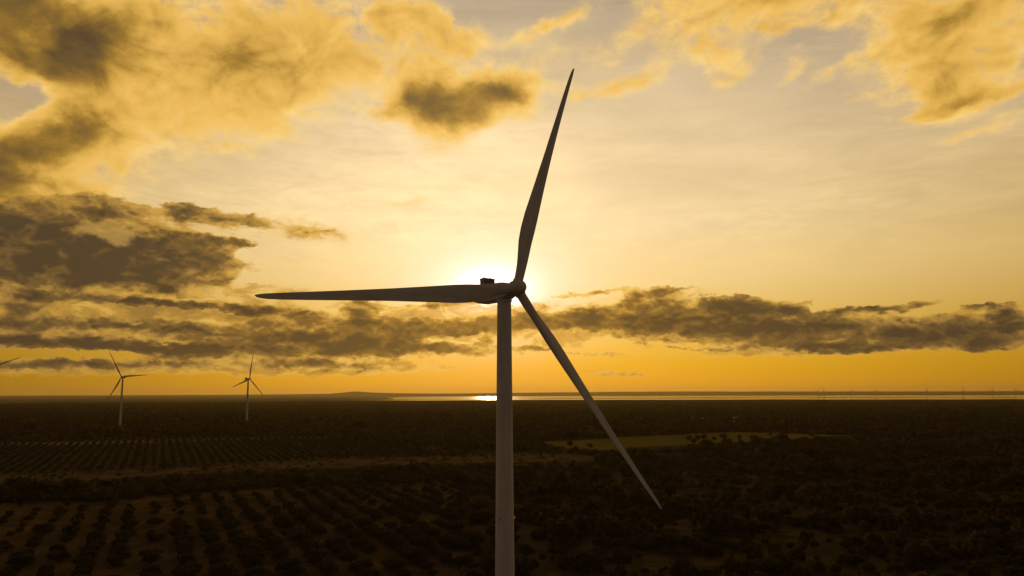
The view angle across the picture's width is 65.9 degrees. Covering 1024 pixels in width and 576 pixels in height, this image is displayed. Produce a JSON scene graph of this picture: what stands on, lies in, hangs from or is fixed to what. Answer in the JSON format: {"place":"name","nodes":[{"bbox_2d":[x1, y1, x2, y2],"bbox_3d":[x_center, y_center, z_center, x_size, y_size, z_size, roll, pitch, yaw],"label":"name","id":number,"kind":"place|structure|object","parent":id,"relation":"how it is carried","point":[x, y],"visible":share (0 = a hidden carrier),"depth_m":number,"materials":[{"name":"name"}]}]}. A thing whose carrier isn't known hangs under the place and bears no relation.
{"place":"outdoors","nodes":[
{"label":"outdoors","id":0,"kind":"place"},
{"bbox_2d":[0,391,1023,575],"bbox_3d":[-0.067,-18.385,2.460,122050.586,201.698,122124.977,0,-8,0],"label":"ground","id":1,"kind":"structure","parent":0,"point":[653,560],"depth_m":632.44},
{"bbox_2d":[1,543,14,550],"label":"orchard tree","id":2,"kind":"object","parent":1,"relation":"on","point":[5,546],"visible":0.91,"depth_m":413.39,"materials":[{"name":"green plant"}]},
{"bbox_2d":[6,531,15,536],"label":"orchard tree","id":3,"kind":"object","parent":1,"relation":"on","point":[12,533],"visible":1,"depth_m":452.70,"materials":[{"name":"green plant"}]},
{"bbox_2d":[5,552,26,565],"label":"orchard tree","id":4,"kind":"object","parent":1,"relation":"on","point":[10,561],"visible":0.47,"depth_m":376.29,"materials":[{"name":"green plant"}]},
{"bbox_2d":[15,527,23,531],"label":"orchard tree","id":5,"kind":"object","parent":1,"relation":"on","point":[19,529],"visible":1,"depth_m":467.58,"materials":[{"name":"green plant"}]},
{"bbox_2d":[9,550,30,556],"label":"orchard tree","id":6,"kind":"object","parent":1,"relation":"on","point":[17,553],"visible":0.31,"depth_m":388.87,"materials":[{"name":"green plant"}]},
{"bbox_2d":[13,553,36,566],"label":"orchard tree","id":7,"kind":"object","parent":1,"relation":"on","point":[28,559],"visible":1,"depth_m":374.90,"materials":[{"name":"green plant"}]},
{"bbox_2d":[25,539,40,547],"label":"orchard tree","id":8,"kind":"object","parent":1,"relation":"on","point":[33,543],"visible":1,"depth_m":418.55,"materials":[{"name":"green plant"}]},
{"bbox_2d":[29,535,42,540],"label":"orchard tree","id":9,"kind":"object","parent":1,"relation":"on","point":[38,537],"visible":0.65,"depth_m":433.61,"materials":[{"name":"green plant"}]},
{"bbox_2d":[31,523,55,531],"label":"orchard tree","id":10,"kind":"object","parent":1,"relation":"on","point":[42,525],"visible":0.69,"depth_m":464.65,"materials":[{"name":"green plant"}]},
{"bbox_2d":[34,527,53,534],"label":"orchard tree","id":11,"kind":"object","parent":1,"relation":"on","point":[40,530],"visible":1,"depth_m":458.21,"materials":[{"name":"green plant"}]},
{"bbox_2d":[36,569,54,575],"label":"orchard tree","id":12,"kind":"object","parent":1,"relation":"on","point":[43,571],"visible":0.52,"depth_m":353.10,"materials":[{"name":"green plant"}]},
{"bbox_2d":[37,563,54,571],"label":"orchard tree","id":13,"kind":"object","parent":1,"relation":"on","point":[47,566],"visible":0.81,"depth_m":362.15,"materials":[{"name":"green plant"}]},
{"bbox_2d":[38,571,54,575],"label":"orchard tree","id":14,"kind":"object","parent":1,"relation":"on","point":[46,573],"visible":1,"depth_m":348.24,"materials":[{"name":"green plant"}]},
{"bbox_2d":[46,550,60,556],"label":"orchard tree","id":15,"kind":"object","parent":1,"relation":"on","point":[49,554],"visible":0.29,"depth_m":393.82,"materials":[{"name":"green plant"}]},
{"bbox_2d":[49,543,66,551],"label":"orchard tree","id":16,"kind":"object","parent":1,"relation":"on","point":[62,547],"visible":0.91,"depth_m":409.11,"materials":[{"name":"green plant"}]},
{"bbox_2d":[49,551,70,561],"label":"orchard tree","id":17,"kind":"object","parent":1,"relation":"on","point":[59,555],"visible":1,"depth_m":386.49,"materials":[{"name":"green plant"}]},
{"bbox_2d":[61,533,71,537],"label":"orchard tree","id":18,"kind":"object","parent":1,"relation":"on","point":[66,534],"visible":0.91,"depth_m":449.43,"materials":[{"name":"green plant"}]},
{"bbox_2d":[60,536,74,541],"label":"orchard tree","id":19,"kind":"object","parent":1,"relation":"on","point":[66,538],"visible":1,"depth_m":436.89,"materials":[{"name":"green plant"}]},
{"bbox_2d":[61,524,80,532],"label":"orchard tree","id":20,"kind":"object","parent":1,"relation":"on","point":[68,528],"visible":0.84,"depth_m":464.53,"materials":[{"name":"green plant"}]},
{"bbox_2d":[67,528,77,534],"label":"orchard tree","id":21,"kind":"object","parent":1,"relation":"on","point":[73,531],"visible":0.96,"depth_m":455.93,"materials":[{"name":"green plant"}]},
{"bbox_2d":[72,520,81,524],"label":"orchard tree","id":22,"kind":"object","parent":1,"relation":"on","point":[77,522],"visible":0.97,"depth_m":488.46,"materials":[{"name":"green plant"}]},
{"bbox_2d":[69,573,87,575],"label":"orchard tree","id":23,"kind":"object","parent":1,"relation":"on","point":[79,574],"visible":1,"depth_m":331.08,"materials":[{"name":"green plant"}]},
{"bbox_2d":[71,568,91,574],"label":"orchard tree","id":24,"kind":"object","parent":1,"relation":"on","point":[85,571],"visible":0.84,"depth_m":354.28,"materials":[{"name":"green plant"}]},
{"bbox_2d":[72,556,92,563],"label":"orchard tree","id":25,"kind":"object","parent":1,"relation":"on","point":[77,560],"visible":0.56,"depth_m":374.44,"materials":[{"name":"green plant"}]},
{"bbox_2d":[74,563,93,569],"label":"orchard tree","id":26,"kind":"object","parent":1,"relation":"on","point":[88,566],"visible":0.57,"depth_m":361.38,"materials":[{"name":"green plant"}]},
{"bbox_2d":[75,561,97,568],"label":"orchard tree","id":27,"kind":"object","parent":1,"relation":"on","point":[86,562],"visible":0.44,"depth_m":369.79,"materials":[{"name":"green plant"}]},
{"bbox_2d":[78,550,97,557],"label":"orchard tree","id":28,"kind":"object","parent":1,"relation":"on","point":[90,553],"visible":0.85,"depth_m":392.33,"materials":[{"name":"green plant"}]},
{"bbox_2d":[79,543,101,550],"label":"orchard tree","id":29,"kind":"object","parent":1,"relation":"on","point":[95,546],"visible":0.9,"depth_m":407.16,"materials":[{"name":"green plant"}]},
{"bbox_2d":[86,530,100,538],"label":"orchard tree","id":30,"kind":"object","parent":1,"relation":"on","point":[94,532],"visible":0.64,"depth_m":436.35,"materials":[{"name":"green plant"}]},
{"bbox_2d":[85,538,105,546],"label":"orchard tree","id":31,"kind":"object","parent":1,"relation":"on","point":[102,541],"visible":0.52,"depth_m":420.23,"materials":[{"name":"green plant"}]},
{"bbox_2d":[87,532,106,540],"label":"orchard tree","id":32,"kind":"object","parent":1,"relation":"on","point":[101,535],"visible":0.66,"depth_m":434.46,"materials":[{"name":"green plant"}]},
{"bbox_2d":[91,520,105,527],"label":"orchard tree","id":33,"kind":"object","parent":1,"relation":"on","point":[96,524],"visible":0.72,"depth_m":479.46,"materials":[{"name":"green plant"}]},
{"bbox_2d":[95,524,105,529],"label":"orchard tree","id":34,"kind":"object","parent":1,"relation":"on","point":[101,527],"visible":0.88,"depth_m":467.19,"materials":[{"name":"green plant"}]},
{"bbox_2d":[100,517,110,521],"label":"orchard tree","id":35,"kind":"object","parent":1,"relation":"on","point":[107,519],"visible":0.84,"depth_m":498.14,"materials":[{"name":"green plant"}]},
{"bbox_2d":[106,554,123,563],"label":"orchard tree","id":36,"kind":"object","parent":1,"relation":"on","point":[113,558],"visible":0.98,"depth_m":377.79,"materials":[{"name":"green plant"}]},
{"bbox_2d":[111,562,124,567],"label":"orchard tree","id":37,"kind":"object","parent":1,"relation":"on","point":[116,564],"visible":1,"depth_m":373.59,"materials":[{"name":"green plant"}]},
{"bbox_2d":[111,537,127,545],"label":"orchard tree","id":38,"kind":"object","parent":1,"relation":"on","point":[116,541],"visible":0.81,"depth_m":421.37,"materials":[{"name":"green plant"}]},
{"bbox_2d":[107,549,132,558],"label":"orchard tree","id":39,"kind":"object","parent":1,"relation":"on","point":[125,553],"visible":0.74,"depth_m":389.99,"materials":[{"name":"green plant"}]},
{"bbox_2d":[109,543,130,551],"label":"orchard tree","id":40,"kind":"object","parent":1,"relation":"on","point":[120,546],"visible":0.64,"depth_m":395.86,"materials":[{"name":"green plant"}]},
{"bbox_2d":[116,535,129,542],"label":"orchard tree","id":41,"kind":"object","parent":1,"relation":"on","point":[125,538],"visible":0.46,"depth_m":428.45,"materials":[{"name":"green plant"}]},
{"bbox_2d":[105,353,141,424],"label":"wind turbine","id":42,"kind":"object","parent":1,"relation":"on","point":[120,413],"visible":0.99,"depth_m":1692.88,"materials":[{"name":"white paint"}]},
{"bbox_2d":[114,532,132,536],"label":"orchard tree","id":43,"kind":"object","parent":1,"relation":"on","point":[117,534],"visible":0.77,"depth_m":444.59,"materials":[{"name":"green plant"}]},
{"bbox_2d":[119,524,133,530],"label":"orchard tree","id":44,"kind":"object","parent":1,"relation":"on","point":[125,526],"visible":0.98,"depth_m":470.53,"materials":[{"name":"green plant"}]},
{"bbox_2d":[120,514,135,520],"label":"orchard tree","id":45,"kind":"object","parent":1,"relation":"on","point":[123,516],"visible":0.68,"depth_m":502.33,"materials":[{"name":"green plant"}]},
{"bbox_2d":[120,529,136,535],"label":"orchard tree","id":46,"kind":"object","parent":1,"relation":"on","point":[130,531],"visible":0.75,"depth_m":450.53,"materials":[{"name":"green plant"}]},
{"bbox_2d":[139,565,162,574],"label":"orchard tree","id":47,"kind":"object","parent":1,"relation":"on","point":[152,569],"visible":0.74,"depth_m":354.93,"materials":[{"name":"green plant"}]},
{"bbox_2d":[138,548,164,555],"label":"orchard tree","id":48,"kind":"object","parent":1,"relation":"on","point":[141,552],"visible":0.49,"depth_m":395.48,"materials":[{"name":"green plant"}]},
{"bbox_2d":[142,551,161,563],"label":"orchard tree","id":49,"kind":"object","parent":1,"relation":"on","point":[151,557],"visible":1,"depth_m":380.48,"materials":[{"name":"green plant"}]},
{"bbox_2d":[145,517,164,524],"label":"orchard tree","id":50,"kind":"object","parent":1,"relation":"on","point":[155,520],"visible":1,"depth_m":488.59,"materials":[{"name":"green plant"}]},
{"bbox_2d":[146,532,167,541],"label":"orchard tree","id":51,"kind":"object","parent":1,"relation":"on","point":[152,536],"visible":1,"depth_m":436.09,"materials":[{"name":"green plant"}]},
{"bbox_2d":[175,530,190,535],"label":"orchard tree","id":52,"kind":"object","parent":1,"relation":"on","point":[179,533],"visible":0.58,"depth_m":444.39,"materials":[{"name":"green plant"}]},
{"bbox_2d":[177,524,193,529],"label":"orchard tree","id":53,"kind":"object","parent":1,"relation":"on","point":[188,526],"visible":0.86,"depth_m":466.98,"materials":[{"name":"green plant"}]},
{"bbox_2d":[175,533,195,540],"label":"orchard tree","id":54,"kind":"object","parent":1,"relation":"on","point":[190,537],"visible":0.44,"depth_m":434.21,"materials":[{"name":"green plant"}]},
{"bbox_2d":[174,566,198,575],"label":"orchard tree","id":55,"kind":"object","parent":1,"relation":"on","point":[183,571],"visible":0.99,"depth_m":342.46,"materials":[{"name":"green plant"}]},
{"bbox_2d":[170,561,203,574],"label":"orchard tree","id":56,"kind":"object","parent":1,"relation":"on","point":[199,566],"visible":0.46,"depth_m":353.05,"materials":[{"name":"green plant"}]},
{"bbox_2d":[178,553,196,562],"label":"orchard tree","id":57,"kind":"object","parent":1,"relation":"on","point":[186,557],"visible":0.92,"depth_m":379.08,"materials":[{"name":"green plant"}]},
{"bbox_2d":[200,525,216,532],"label":"orchard tree","id":58,"kind":"object","parent":1,"relation":"on","point":[205,528],"visible":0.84,"depth_m":454.77,"materials":[{"name":"green plant"}]},
{"bbox_2d":[197,532,219,538],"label":"orchard tree","id":59,"kind":"object","parent":1,"relation":"on","point":[201,535],"visible":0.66,"depth_m":439.96,"materials":[{"name":"green plant"}]},
{"bbox_2d":[199,521,217,530],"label":"orchard tree","id":60,"kind":"object","parent":1,"relation":"on","point":[209,524],"visible":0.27,"depth_m":463.32,"materials":[{"name":"green plant"}]},
{"bbox_2d":[203,534,219,543],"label":"orchard tree","id":61,"kind":"object","parent":1,"relation":"on","point":[214,538],"visible":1,"depth_m":428.03,"materials":[{"name":"green plant"}]},
{"bbox_2d":[204,545,222,554],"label":"orchard tree","id":62,"kind":"object","parent":1,"relation":"on","point":[213,550],"visible":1,"depth_m":400.67,"materials":[{"name":"green plant"}]},
{"bbox_2d":[210,542,226,549],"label":"orchard tree","id":63,"kind":"object","parent":1,"relation":"on","point":[222,545],"visible":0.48,"depth_m":408.26,"materials":[{"name":"green plant"}]},
{"bbox_2d":[216,506,231,511],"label":"orchard tree","id":64,"kind":"object","parent":1,"relation":"on","point":[222,508],"visible":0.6,"depth_m":524.77,"materials":[{"name":"green plant"}]},
{"bbox_2d":[215,510,232,517],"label":"orchard tree","id":65,"kind":"object","parent":1,"relation":"on","point":[218,514],"visible":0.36,"depth_m":515.28,"materials":[{"name":"green plant"}]},
{"bbox_2d":[219,514,234,520],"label":"orchard tree","id":66,"kind":"object","parent":1,"relation":"on","point":[222,517],"visible":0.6,"depth_m":501.31,"materials":[{"name":"green plant"}]},
{"bbox_2d":[0,432,486,575],"bbox_3d":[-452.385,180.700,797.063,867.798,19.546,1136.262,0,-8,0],"label":"orchard rows","id":67,"kind":"object","parent":1,"relation":"on","point":[243,502],"visible":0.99,"depth_m":887.75,"materials":[{"name":"green plant"}]},
{"bbox_2d":[233,352,264,420],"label":"wind turbine","id":68,"kind":"object","parent":1,"relation":"on","point":[247,379],"visible":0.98,"depth_m":1740.43,"materials":[{"name":"white paint"}]},
{"bbox_2d":[277,518,296,528],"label":"orchard tree","id":69,"kind":"object","parent":1,"relation":"on","point":[287,523],"visible":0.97,"depth_m":474.04,"materials":[{"name":"green plant"}]},
{"bbox_2d":[275,558,302,570],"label":"orchard tree","id":70,"kind":"object","parent":1,"relation":"on","point":[284,564],"visible":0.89,"depth_m":361.75,"materials":[{"name":"green plant"}]},
{"bbox_2d":[284,565,309,575],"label":"orchard tree","id":71,"kind":"object","parent":1,"relation":"on","point":[291,571],"visible":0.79,"depth_m":346.67,"materials":[{"name":"green plant"}]},
{"bbox_2d":[285,529,313,543],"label":"orchard tree","id":72,"kind":"object","parent":1,"relation":"on","point":[301,536],"visible":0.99,"depth_m":429.21,"materials":[{"name":"green plant"}]},
{"bbox_2d":[309,525,326,535],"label":"orchard tree","id":73,"kind":"object","parent":1,"relation":"on","point":[319,531],"visible":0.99,"depth_m":453.00,"materials":[{"name":"green plant"}]},
{"bbox_2d":[320,563,338,573],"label":"orchard tree","id":74,"kind":"object","parent":1,"relation":"on","point":[330,568],"visible":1,"depth_m":358.50,"materials":[{"name":"green plant"}]},
{"bbox_2d":[325,537,348,548],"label":"orchard tree","id":75,"kind":"object","parent":1,"relation":"on","point":[340,540],"visible":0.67,"depth_m":412.97,"materials":[{"name":"green plant"}]},
{"bbox_2d":[330,545,350,554],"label":"orchard tree","id":76,"kind":"object","parent":1,"relation":"on","point":[338,549],"visible":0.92,"depth_m":397.96,"materials":[{"name":"green plant"}]},
{"bbox_2d":[333,521,353,533],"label":"orchard tree","id":77,"kind":"object","parent":1,"relation":"on","point":[339,528],"visible":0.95,"depth_m":458.45,"materials":[{"name":"green plant"}]},
{"bbox_2d":[338,549,359,563],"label":"orchard tree","id":78,"kind":"object","parent":1,"relation":"on","point":[349,555],"visible":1,"depth_m":378.65,"materials":[{"name":"green plant"}]},
{"bbox_2d":[348,558,373,572],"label":"orchard tree","id":79,"kind":"object","parent":1,"relation":"on","point":[356,566],"visible":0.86,"depth_m":358.74,"materials":[{"name":"green plant"}]},
{"bbox_2d":[382,556,406,569],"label":"orchard tree","id":80,"kind":"object","parent":1,"relation":"on","point":[392,563],"visible":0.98,"depth_m":363.37,"materials":[{"name":"green plant"}]},
{"bbox_2d":[255,68,661,575],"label":"wind turbine","id":81,"kind":"object","parent":1,"relation":"on","point":[502,295],"visible":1,"depth_m":173.40,"materials":[{"name":"white paint"}]},
{"bbox_2d":[449,536,470,549],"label":"orchard tree","id":82,"kind":"object","parent":1,"relation":"on","point":[460,541],"visible":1,"depth_m":412.28,"materials":[{"name":"green plant"}]},
{"bbox_2d":[456,556,469,566],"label":"orchard tree","id":83,"kind":"object","parent":1,"relation":"on","point":[463,560],"visible":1,"depth_m":371.00,"materials":[{"name":"green plant"}]},
{"bbox_2d":[0,400,1023,575],"bbox_3d":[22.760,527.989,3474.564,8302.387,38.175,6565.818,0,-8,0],"label":"scrubland","id":84,"kind":"structure","parent":1,"relation":"on","point":[917,431],"depth_m":786.48,"materials":[{"name":"green plant"}]},
{"bbox_2d":[514,531,519,541],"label":"scrub bush","id":85,"kind":"object","parent":1,"relation":"on","point":[516,536],"visible":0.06,"depth_m":416.29,"materials":[{"name":"green plant"}]},
{"bbox_2d":[514,556,534,574],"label":"scrub bush","id":86,"kind":"object","parent":1,"relation":"on","point":[523,564],"visible":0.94,"depth_m":354.77,"materials":[{"name":"green plant"}]},
{"bbox_2d":[529,528,543,538],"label":"scrub bush","id":87,"kind":"object","parent":1,"relation":"on","point":[534,532],"visible":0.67,"depth_m":440.54,"materials":[{"name":"green plant"}]},
{"bbox_2d":[538,552,546,561],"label":"scrub bush","id":88,"kind":"object","parent":1,"relation":"on","point":[541,556],"visible":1,"depth_m":381.94,"materials":[{"name":"green plant"}]},
{"bbox_2d":[614,564,626,574],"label":"scrub bush","id":89,"kind":"object","parent":1,"relation":"on","point":[621,569],"visible":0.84,"depth_m":351.57,"materials":[{"name":"green plant"}]},
{"bbox_2d":[610,547,632,566],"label":"scrub bush","id":90,"kind":"object","parent":1,"relation":"on","point":[623,556],"visible":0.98,"depth_m":366.07,"materials":[{"name":"green plant"}]},
{"bbox_2d":[634,552,642,556],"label":"scrub bush","id":91,"kind":"object","parent":1,"relation":"on","point":[638,554],"visible":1,"depth_m":392.35,"materials":[{"name":"green plant"}]},
{"bbox_2d":[641,567,648,572],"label":"scrub bush","id":92,"kind":"object","parent":1,"relation":"on","point":[644,570],"visible":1,"depth_m":356.56,"materials":[{"name":"green plant"}]},
{"bbox_2d":[668,555,694,575],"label":"scrub bush","id":93,"kind":"object","parent":1,"relation":"on","point":[681,563],"visible":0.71,"depth_m":344.13,"materials":[{"name":"green plant"}]},
{"bbox_2d":[786,542,793,546],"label":"scrub bush","id":94,"kind":"object","parent":1,"relation":"on","point":[789,544],"visible":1,"depth_m":415.46,"materials":[{"name":"green plant"}]},
{"bbox_2d":[787,546,805,559],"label":"scrub bush","id":95,"kind":"object","parent":1,"relation":"on","point":[797,553],"visible":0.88,"depth_m":382.66,"materials":[{"name":"green plant"}]},
{"bbox_2d":[798,544,807,549],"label":"scrub bush","id":96,"kind":"object","parent":1,"relation":"on","point":[803,546],"visible":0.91,"depth_m":408.71,"materials":[{"name":"green plant"}]},
{"bbox_2d":[810,540,819,548],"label":"scrub bush","id":97,"kind":"object","parent":1,"relation":"on","point":[814,543],"visible":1,"depth_m":412.44,"materials":[{"name":"green plant"}]},
{"bbox_2d":[812,560,824,570],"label":"scrub bush","id":98,"kind":"object","parent":1,"relation":"on","point":[818,564],"visible":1,"depth_m":360.75,"materials":[{"name":"green plant"}]},
{"bbox_2d":[835,557,845,564],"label":"scrub bush","id":99,"kind":"object","parent":1,"relation":"on","point":[839,560],"visible":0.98,"depth_m":373.79,"materials":[{"name":"green plant"}]},
{"bbox_2d":[0,0,1023,395],"label":"sky","id":100,"kind":"structure","parent":0,"point":[739,195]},
{"bbox_2d":[372,395,1023,399],"bbox_3d":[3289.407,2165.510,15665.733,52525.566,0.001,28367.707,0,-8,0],"label":"water","id":101,"kind":"structure","parent":0,"point":[673,398],"depth_m":14021.18,"materials":[{"name":"yellow liquid"}]}
]}

